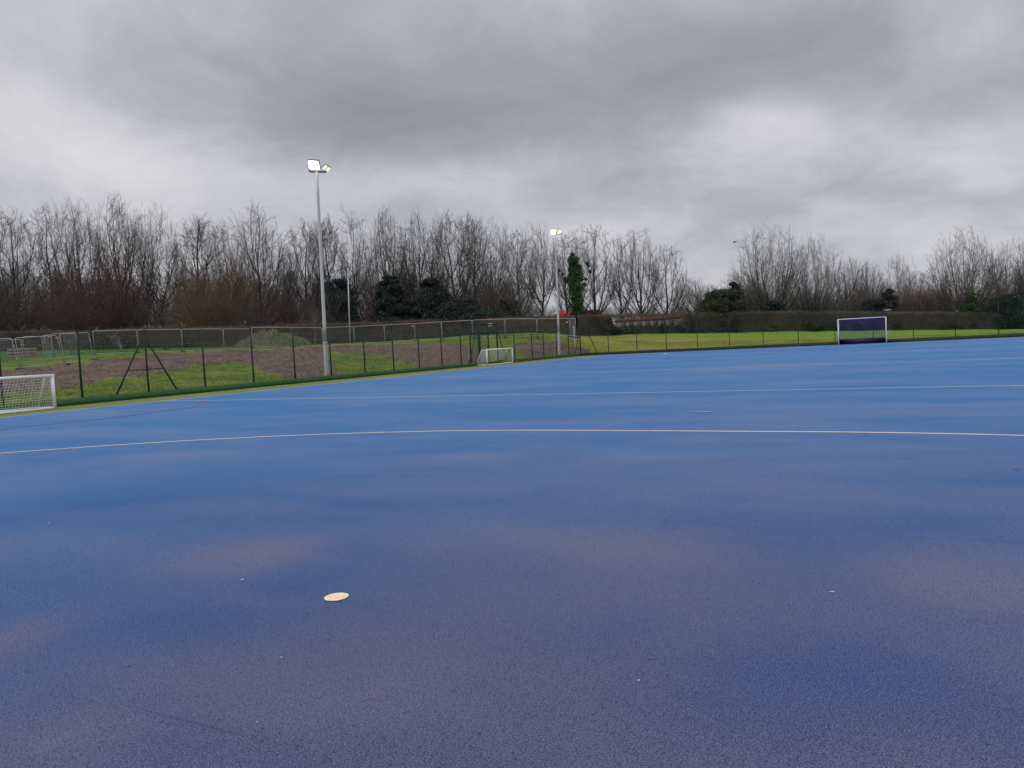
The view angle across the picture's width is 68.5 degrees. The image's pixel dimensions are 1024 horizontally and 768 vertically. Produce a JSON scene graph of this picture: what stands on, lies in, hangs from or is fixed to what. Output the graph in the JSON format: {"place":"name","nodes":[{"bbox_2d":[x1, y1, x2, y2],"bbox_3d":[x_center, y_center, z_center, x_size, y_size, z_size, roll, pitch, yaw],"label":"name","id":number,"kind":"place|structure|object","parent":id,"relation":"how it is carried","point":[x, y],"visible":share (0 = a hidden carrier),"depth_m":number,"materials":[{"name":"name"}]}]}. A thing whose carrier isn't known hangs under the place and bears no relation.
{"place":"outdoors","nodes":[
{"label":"outdoors","id":0,"kind":"place"},
{"bbox_2d":[0,329,1023,404],"bbox_3d":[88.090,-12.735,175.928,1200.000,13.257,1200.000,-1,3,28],"label":"ground","id":1,"kind":"structure","parent":0,"point":[121,362],"depth_m":63.22,"materials":[{"name":"green plant"}]},
{"bbox_2d":[7,348,37,358],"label":"block stack","id":2,"kind":"object","parent":1,"relation":"on","point":[19,351],"visible":0.61,"depth_m":65.53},
{"bbox_2d":[0,297,48,331],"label":"bare shrub","id":3,"kind":"object","parent":1,"relation":"on","point":[24,318],"visible":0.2,"depth_m":124.56,"materials":[{"name":"brown plant"}]},
{"bbox_2d":[0,272,50,329],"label":"bare shrub","id":4,"kind":"object","parent":1,"relation":"on","point":[20,296],"visible":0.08,"depth_m":135.89,"materials":[{"name":"brown plant"}]},
{"bbox_2d":[5,267,46,330],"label":"bare tree","id":5,"kind":"object","parent":1,"relation":"on","point":[27,287],"visible":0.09,"depth_m":146.97,"materials":[{"name":"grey plant"}]},
{"bbox_2d":[0,276,52,331],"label":"bare shrub","id":6,"kind":"object","parent":1,"relation":"on","point":[17,321],"visible":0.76,"depth_m":116.37,"materials":[{"name":"brown plant"}]},
{"bbox_2d":[0,203,53,328],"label":"bare tree","id":7,"kind":"object","parent":1,"relation":"on","point":[13,261],"visible":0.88,"depth_m":122.72,"materials":[{"name":"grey plant"}]},
{"bbox_2d":[15,335,68,368],"bbox_3d":[-30.403,-2.073,48.689,0.639,2.187,3.015,-2,3,26],"label":"temporary fence panel","id":8,"kind":"object","parent":1,"relation":"on","point":[37,352],"visible":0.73,"depth_m":48.65,"materials":[{"name":"metal"}]},
{"bbox_2d":[21,298,73,330],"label":"bare shrub","id":9,"kind":"object","parent":1,"relation":"on","point":[50,320],"visible":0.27,"depth_m":118.46,"materials":[{"name":"brown plant"}]},
{"bbox_2d":[18,202,83,325],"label":"bare tree","id":10,"kind":"object","parent":1,"relation":"on","point":[39,236],"visible":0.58,"depth_m":127.22,"materials":[{"name":"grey plant"}]},
{"bbox_2d":[40,300,94,330],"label":"bare shrub","id":11,"kind":"object","parent":1,"relation":"on","point":[70,321],"visible":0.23,"depth_m":117.28,"materials":[{"name":"brown plant"}]},
{"bbox_2d":[13,258,139,330],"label":"bare shrub","id":12,"kind":"object","parent":1,"relation":"on","point":[63,300],"visible":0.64,"depth_m":114.49,"materials":[{"name":"brown plant"}]},
{"bbox_2d":[59,332,99,364],"bbox_3d":[-30.026,-2.502,52.199,0.639,2.334,4.752,-3,3,-7],"label":"temporary fence panel","id":13,"kind":"object","parent":1,"relation":"on","point":[89,339],"visible":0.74,"depth_m":51.91,"materials":[{"name":"metal"}]},
{"bbox_2d":[40,197,120,328],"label":"bare tree","id":14,"kind":"object","parent":1,"relation":"on","point":[76,252],"visible":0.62,"depth_m":123.89,"materials":[{"name":"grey plant"}]},
{"bbox_2d":[47,287,127,330],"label":"bare shrub","id":15,"kind":"object","parent":1,"relation":"on","point":[76,319],"visible":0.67,"depth_m":113.50,"materials":[{"name":"brown plant"}]},
{"bbox_2d":[66,250,153,329],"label":"bare shrub","id":16,"kind":"object","parent":1,"relation":"on","point":[107,300],"visible":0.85,"depth_m":114.29,"materials":[{"name":"brown plant"}]},
{"bbox_2d":[92,330,139,354],"bbox_3d":[-33.005,-3.458,62.699,0.640,2.082,3.662,0,4,44],"label":"temporary fence panel","id":17,"kind":"object","parent":1,"relation":"on","point":[112,343],"visible":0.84,"depth_m":62.38,"materials":[{"name":"metal"}]},
{"bbox_2d":[74,191,166,327],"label":"bare tree","id":18,"kind":"object","parent":1,"relation":"on","point":[118,253],"visible":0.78,"depth_m":120.06,"materials":[{"name":"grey plant"}]},
{"bbox_2d":[99,299,182,328],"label":"bare shrub","id":19,"kind":"object","parent":1,"relation":"on","point":[138,317],"visible":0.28,"depth_m":117.72,"materials":[{"name":"brown plant"}]},
{"bbox_2d":[119,199,193,319],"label":"bare tree","id":20,"kind":"object","parent":1,"relation":"on","point":[172,251],"visible":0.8,"depth_m":123.53,"materials":[{"name":"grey plant"}]},
{"bbox_2d":[132,269,181,325],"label":"bare tree","id":21,"kind":"object","parent":1,"relation":"on","point":[162,283],"visible":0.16,"depth_m":139.71,"materials":[{"name":"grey plant"}]},
{"bbox_2d":[125,287,193,328],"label":"bare shrub","id":22,"kind":"object","parent":1,"relation":"on","point":[156,320],"visible":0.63,"depth_m":115.44,"materials":[{"name":"brown plant"}]},
{"bbox_2d":[137,329,184,352],"bbox_3d":[-30.370,-3.695,64.949,3.721,2.116,0.640,-5,4,-35],"label":"temporary fence panel","id":23,"kind":"object","parent":1,"relation":"on","point":[159,336],"visible":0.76,"depth_m":64.84,"materials":[{"name":"metal"}]},
{"bbox_2d":[147,331,184,349],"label":"brush pile","id":24,"kind":"object","parent":1,"relation":"on","point":[170,342],"visible":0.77,"depth_m":77.74,"materials":[{"name":"grey plant"}]},
{"bbox_2d":[157,269,212,324],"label":"bare shrub","id":25,"kind":"object","parent":1,"relation":"on","point":[179,299],"visible":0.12,"depth_m":130.40,"materials":[{"name":"brown plant"}]},
{"bbox_2d":[158,287,220,327],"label":"bare shrub","id":26,"kind":"object","parent":1,"relation":"on","point":[180,309],"visible":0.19,"depth_m":122.51,"materials":[{"name":"brown plant"}]},
{"bbox_2d":[165,213,233,317],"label":"bare tree","id":27,"kind":"object","parent":1,"relation":"on","point":[198,229],"visible":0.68,"depth_m":128.22,"materials":[{"name":"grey plant"}]},
{"bbox_2d":[159,267,242,327],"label":"bare shrub","id":28,"kind":"object","parent":1,"relation":"on","point":[196,312],"visible":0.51,"depth_m":114.33,"materials":[{"name":"brown plant"}]},
{"bbox_2d":[191,299,241,327],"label":"bare shrub","id":29,"kind":"object","parent":1,"relation":"on","point":[194,319],"visible":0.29,"depth_m":113.86,"materials":[{"name":"brown plant"}]},
{"bbox_2d":[184,270,257,325],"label":"bare shrub","id":30,"kind":"object","parent":1,"relation":"on","point":[223,295],"visible":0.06,"depth_m":131.72,"materials":[{"name":"brown plant"}]},
{"bbox_2d":[162,247,284,327],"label":"bare shrub","id":31,"kind":"object","parent":1,"relation":"on","point":[218,300],"visible":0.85,"depth_m":113.10,"materials":[{"name":"brown plant"}]},
{"bbox_2d":[195,217,256,321],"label":"bare tree","id":32,"kind":"object","parent":1,"relation":"on","point":[221,272],"visible":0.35,"depth_m":130.53,"materials":[{"name":"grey plant"}]},
{"bbox_2d":[224,293,281,326],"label":"bare shrub","id":33,"kind":"object","parent":1,"relation":"on","point":[253,320],"visible":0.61,"depth_m":113.83,"materials":[{"name":"brown plant"}]},
{"bbox_2d":[221,198,303,325],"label":"bare tree","id":34,"kind":"object","parent":1,"relation":"on","point":[274,269],"visible":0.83,"depth_m":119.47,"materials":[{"name":"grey plant"}]},
{"bbox_2d":[233,328,311,347],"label":"spoil heap","id":35,"kind":"object","parent":1,"relation":"on","point":[281,341],"visible":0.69,"depth_m":78.48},
{"bbox_2d":[248,282,299,325],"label":"bare shrub","id":36,"kind":"object","parent":1,"relation":"on","point":[273,307],"visible":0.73,"depth_m":116.09,"materials":[{"name":"brown plant"}]},
{"bbox_2d":[259,288,309,324],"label":"bare shrub","id":37,"kind":"object","parent":1,"relation":"on","point":[288,308],"visible":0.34,"depth_m":120.30,"materials":[{"name":"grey plant"}]},
{"bbox_2d":[0,327,579,404],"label":"fence","id":38,"kind":"object","parent":1,"relation":"on","point":[251,354],"visible":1,"depth_m":39.61,"materials":[{"name":"green metal"}]},
{"bbox_2d":[0,340,581,392],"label":"soil clods","id":39,"kind":"object","parent":1,"relation":"on","point":[91,374],"visible":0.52,"depth_m":54.21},
{"bbox_2d":[0,353,581,409],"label":"kerb","id":40,"kind":"structure","parent":1,"relation":"on","point":[98,399],"depth_m":38.21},
{"bbox_2d":[0,314,583,350],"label":"hedge","id":41,"kind":"object","parent":1,"relation":"on","point":[518,324],"visible":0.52,"depth_m":105.91,"materials":[{"name":"brown plant"}]},
{"bbox_2d":[276,216,333,320],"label":"bare tree","id":42,"kind":"object","parent":1,"relation":"on","point":[304,283],"visible":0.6,"depth_m":127.14,"materials":[{"name":"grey plant"}]},
{"bbox_2d":[0,354,611,417],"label":"green margin","id":43,"kind":"object","parent":1,"relation":"on","point":[106,404],"visible":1,"depth_m":36.21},
{"bbox_2d":[0,374,56,413],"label":"goal","id":44,"kind":"object","parent":43,"relation":"on","point":[47,378],"visible":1,"depth_m":28.23,"materials":[{"name":"white metal"}]},
{"bbox_2d":[476,348,512,365],"bbox_3d":[-1.483,-2.242,61.469,1.280,1.304,4.730,-1,3,28],"label":"goal","id":45,"kind":"object","parent":43,"relation":"on","point":[487,357],"visible":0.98,"depth_m":61.05,"materials":[{"name":"white metal"}]},
{"bbox_2d":[282,289,335,324],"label":"bare shrub","id":46,"kind":"object","parent":1,"relation":"on","point":[304,312],"visible":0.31,"depth_m":119.27,"materials":[{"name":"brown plant"}]},
{"bbox_2d":[308,159,330,375],"bbox_3d":[-11.083,-6.782,44.667,1.351,12.970,0.634,-3,3,6],"label":"floodlight mast","id":47,"kind":"object","parent":1,"relation":"on","point":[313,164],"visible":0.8,"depth_m":44.64,"materials":[{"name":"metal"}]},
{"bbox_2d":[301,213,351,302],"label":"bare tree","id":48,"kind":"object","parent":1,"relation":"on","point":[324,240],"visible":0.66,"depth_m":127.94,"materials":[{"name":"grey plant"}]},
{"bbox_2d":[292,287,360,323],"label":"bare shrub","id":49,"kind":"object","parent":1,"relation":"on","point":[319,314],"visible":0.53,"depth_m":110.55,"materials":[{"name":"brown plant"}]},
{"bbox_2d":[314,278,361,323],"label":"evergreen tree","id":50,"kind":"object","parent":1,"relation":"on","point":[341,284],"visible":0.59,"depth_m":111.36,"materials":[{"name":"green plant"}]},
{"bbox_2d":[330,204,377,312],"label":"bare tree","id":51,"kind":"object","parent":1,"relation":"on","point":[354,274],"visible":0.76,"depth_m":125.01,"materials":[{"name":"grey plant"}]},
{"bbox_2d":[353,204,420,314],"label":"bare tree","id":52,"kind":"object","parent":1,"relation":"on","point":[383,268],"visible":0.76,"depth_m":120.35,"materials":[{"name":"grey plant"}]},
{"bbox_2d":[366,274,413,322],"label":"evergreen tree","id":53,"kind":"object","parent":1,"relation":"on","point":[388,296],"visible":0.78,"depth_m":110.48,"materials":[{"name":"green plant"}]},
{"bbox_2d":[386,203,452,316],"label":"bare tree","id":54,"kind":"object","parent":1,"relation":"on","point":[427,247],"visible":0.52,"depth_m":121.99,"materials":[{"name":"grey plant"}]},
{"bbox_2d":[401,277,457,319],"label":"evergreen tree","id":55,"kind":"object","parent":1,"relation":"on","point":[432,293],"visible":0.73,"depth_m":110.91,"materials":[{"name":"green plant"}]},
{"bbox_2d":[418,209,481,299],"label":"bare tree","id":56,"kind":"object","parent":1,"relation":"on","point":[443,266],"visible":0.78,"depth_m":120.22,"materials":[{"name":"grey plant"}]},
{"bbox_2d":[432,297,493,336],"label":"evergreen tree","id":57,"kind":"object","parent":1,"relation":"on","point":[465,308],"visible":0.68,"depth_m":108.79,"materials":[{"name":"green plant"}]},
{"bbox_2d":[450,213,497,304],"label":"bare tree","id":58,"kind":"object","parent":1,"relation":"on","point":[472,234],"visible":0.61,"depth_m":124.37,"materials":[{"name":"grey plant"}]},
{"bbox_2d":[468,323,506,362],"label":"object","id":59,"kind":"object","parent":1,"relation":"on","point":[479,331],"visible":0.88,"depth_m":61.53,"materials":[{"name":"green metal"}]},
{"bbox_2d":[464,214,528,316],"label":"bare tree","id":60,"kind":"object","parent":1,"relation":"on","point":[498,257],"visible":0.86,"depth_m":119.73,"materials":[{"name":"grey plant"}]},
{"bbox_2d":[474,284,522,317],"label":"bare shrub","id":61,"kind":"object","parent":1,"relation":"on","point":[485,301],"visible":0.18,"depth_m":116.23,"materials":[{"name":"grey plant"}]},
{"bbox_2d":[491,298,523,317],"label":"evergreen tree","id":62,"kind":"object","parent":1,"relation":"on","point":[501,304],"visible":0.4,"depth_m":112.73,"materials":[{"name":"green plant"}]},
{"bbox_2d":[0,331,1022,404],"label":"grass","id":63,"kind":"structure","parent":1,"relation":"on","point":[669,343],"depth_m":52.14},
{"bbox_2d":[0,337,1023,767],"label":"blue pitch","id":64,"kind":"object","parent":1,"relation":"on","point":[636,409],"visible":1,"depth_m":5.16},
{"bbox_2d":[324,593,348,600],"bbox_3d":[-1.089,1.319,4.665,0.150,0.001,0.150,-1,3,28],"label":"penalty spot","id":65,"kind":"object","parent":64,"relation":"on","point":[335,596],"visible":1,"depth_m":4.66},
{"bbox_2d":[0,457,1023,767],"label":"turf fibres","id":66,"kind":"object","parent":64,"relation":"on","point":[830,665],"visible":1,"depth_m":3.82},
{"bbox_2d":[6,430,1023,452],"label":"shooting circle","id":67,"kind":"object","parent":64,"relation":"on","point":[578,430],"visible":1,"depth_m":12.43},
{"bbox_2d":[194,385,1021,400],"bbox_3d":[16.178,-0.090,14.338,68.300,0.001,0.156,-1,3,28],"label":"quarter line","id":68,"kind":"object","parent":64,"relation":"on","point":[644,392],"visible":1,"depth_m":20.31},
{"bbox_2d":[837,316,886,344],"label":"hockey goal","id":69,"kind":"object","parent":64,"relation":"on","point":[864,340],"visible":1,"depth_m":66.03,"materials":[{"name":"white metal"}]},
{"bbox_2d":[485,273,538,317],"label":"bare shrub","id":70,"kind":"object","parent":1,"relation":"on","point":[509,292],"visible":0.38,"depth_m":117.16,"materials":[{"name":"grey plant"}]},
{"bbox_2d":[483,272,547,315],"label":"bare shrub","id":71,"kind":"object","parent":1,"relation":"on","point":[517,294],"visible":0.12,"depth_m":132.85,"materials":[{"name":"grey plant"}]},
{"bbox_2d":[493,293,544,317],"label":"bare shrub","id":72,"kind":"object","parent":1,"relation":"on","point":[523,312],"visible":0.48,"depth_m":112.14,"materials":[{"name":"brown plant"}]},
{"bbox_2d":[499,231,539,314],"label":"bare tree","id":73,"kind":"object","parent":1,"relation":"on","point":[519,294],"visible":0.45,"depth_m":127.30,"materials":[{"name":"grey plant"}]},
{"bbox_2d":[508,219,566,315],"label":"bare tree","id":74,"kind":"object","parent":1,"relation":"on","point":[542,265],"visible":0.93,"depth_m":119.84,"materials":[{"name":"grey plant"}]},
{"bbox_2d":[550,229,561,354],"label":"floodlight mast","id":75,"kind":"object","parent":1,"relation":"on","point":[553,231],"visible":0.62,"depth_m":75.22,"materials":[{"name":"metal"}]},
{"bbox_2d":[545,233,582,313],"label":"bare tree","id":76,"kind":"object","parent":1,"relation":"on","point":[561,296],"visible":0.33,"depth_m":125.12,"materials":[{"name":"grey plant"}]},
{"bbox_2d":[552,225,600,316],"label":"bare tree","id":77,"kind":"object","parent":1,"relation":"on","point":[576,288],"visible":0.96,"depth_m":117.31,"materials":[{"name":"grey plant"}]},
{"bbox_2d":[564,222,624,313],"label":"bare tree","id":78,"kind":"object","parent":1,"relation":"on","point":[595,278],"visible":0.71,"depth_m":121.89,"materials":[{"name":"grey plant"}]},
{"bbox_2d":[599,228,636,318],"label":"bare tree","id":79,"kind":"object","parent":1,"relation":"on","point":[616,284],"visible":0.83,"depth_m":122.30,"materials":[{"name":"grey plant"}]},
{"bbox_2d":[607,228,668,318],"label":"bare tree","id":80,"kind":"object","parent":1,"relation":"on","point":[639,278],"visible":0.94,"depth_m":121.24,"materials":[{"name":"grey plant"}]},
{"bbox_2d":[615,316,680,326],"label":"building","id":81,"kind":"structure","parent":1,"relation":"on","point":[647,322],"depth_m":113.48,"materials":[{"name":"red brick"}]},
{"bbox_2d":[637,244,697,316],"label":"bare tree","id":82,"kind":"object","parent":1,"relation":"on","point":[675,290],"visible":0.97,"depth_m":120.65,"materials":[{"name":"grey plant"}]},
{"bbox_2d":[663,275,712,313],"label":"bare tree","id":83,"kind":"object","parent":1,"relation":"on","point":[695,302],"visible":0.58,"depth_m":125.09,"materials":[{"name":"grey plant"}]},
{"bbox_2d":[693,289,746,332],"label":"evergreen tree","id":84,"kind":"object","parent":1,"relation":"on","point":[716,300],"visible":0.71,"depth_m":113.16,"materials":[{"name":"green plant"}]},
{"bbox_2d":[726,282,750,311],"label":"evergreen tree","id":85,"kind":"object","parent":1,"relation":"on","point":[735,286],"visible":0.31,"depth_m":115.03,"materials":[{"name":"green plant"}]},
{"bbox_2d":[728,216,811,311],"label":"bare tree","id":86,"kind":"object","parent":1,"relation":"on","point":[758,295],"visible":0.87,"depth_m":119.53,"materials":[{"name":"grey plant"}]},
{"bbox_2d":[758,299,790,311],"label":"evergreen tree","id":87,"kind":"object","parent":1,"relation":"on","point":[772,305],"visible":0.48,"depth_m":114.97,"materials":[{"name":"green plant"}]},
{"bbox_2d":[574,309,1023,335],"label":"hedge","id":88,"kind":"object","parent":1,"relation":"on","point":[596,322],"visible":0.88,"depth_m":113.06,"materials":[{"name":"green plant"}]},
{"bbox_2d":[575,300,1023,352],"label":"fence","id":89,"kind":"object","parent":1,"relation":"on","point":[834,312],"visible":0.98,"depth_m":69.14,"materials":[{"name":"green metal"}]},
{"bbox_2d":[582,333,1023,355],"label":"kerb","id":90,"kind":"structure","parent":1,"relation":"on","point":[824,343],"depth_m":69.37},
{"bbox_2d":[778,231,845,311],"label":"bare tree","id":91,"kind":"object","parent":1,"relation":"on","point":[817,290],"visible":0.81,"depth_m":124.58,"materials":[{"name":"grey plant"}]},
{"bbox_2d":[810,294,855,311],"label":"bare shrub","id":92,"kind":"object","parent":1,"relation":"on","point":[843,308],"visible":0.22,"depth_m":127.56,"materials":[{"name":"brown plant"}]},
{"bbox_2d":[820,256,874,310],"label":"bare tree","id":93,"kind":"object","parent":1,"relation":"on","point":[846,285],"visible":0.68,"depth_m":138.84,"materials":[{"name":"grey plant"}]},
{"bbox_2d":[841,286,883,311],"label":"bare shrub","id":94,"kind":"object","parent":1,"relation":"on","point":[861,298],"visible":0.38,"depth_m":126.69,"materials":[{"name":"brown plant"}]},
{"bbox_2d":[851,258,886,305],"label":"bare tree","id":95,"kind":"object","parent":1,"relation":"on","point":[871,279],"visible":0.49,"depth_m":140.86,"materials":[{"name":"grey plant"}]},
{"bbox_2d":[853,298,892,311],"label":"evergreen tree","id":96,"kind":"object","parent":1,"relation":"on","point":[876,304],"visible":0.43,"depth_m":122.92,"materials":[{"name":"green plant"}]},
{"bbox_2d":[881,288,899,311],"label":"evergreen tree","id":97,"kind":"object","parent":1,"relation":"on","point":[891,297],"visible":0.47,"depth_m":124.94,"materials":[{"name":"green plant"}]},
{"bbox_2d":[875,250,921,307],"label":"bare tree","id":98,"kind":"object","parent":1,"relation":"on","point":[897,292],"visible":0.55,"depth_m":136.97,"materials":[{"name":"grey plant"}]},
{"bbox_2d":[878,270,962,312],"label":"bare shrub","id":99,"kind":"object","parent":1,"relation":"on","point":[922,293],"visible":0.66,"depth_m":122.80,"materials":[{"name":"grey plant"}]},
{"bbox_2d":[904,285,956,312],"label":"bare shrub","id":100,"kind":"object","parent":1,"relation":"on","point":[927,301],"visible":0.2,"depth_m":124.98,"materials":[{"name":"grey plant"}]},
{"bbox_2d":[917,227,1018,313],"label":"bare tree","id":101,"kind":"object","parent":1,"relation":"on","point":[965,284],"visible":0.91,"depth_m":118.30,"materials":[{"name":"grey plant"}]},
{"bbox_2d":[961,292,983,325],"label":"evergreen tree","id":102,"kind":"object","parent":1,"relation":"on","point":[974,307],"visible":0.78,"depth_m":116.23,"materials":[{"name":"green plant"}]},
{"bbox_2d":[978,238,1023,314],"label":"bare tree","id":103,"kind":"object","parent":1,"relation":"on","point":[1018,277],"visible":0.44,"depth_m":123.77,"materials":[{"name":"grey plant"}]},
{"bbox_2d":[981,292,1023,328],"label":"evergreen tree","id":104,"kind":"object","parent":1,"relation":"on","point":[1017,312],"visible":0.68,"depth_m":115.97,"materials":[{"name":"green plant"}]},
{"bbox_2d":[0,0,1023,330],"label":"sky","id":105,"kind":"structure","parent":0,"point":[879,129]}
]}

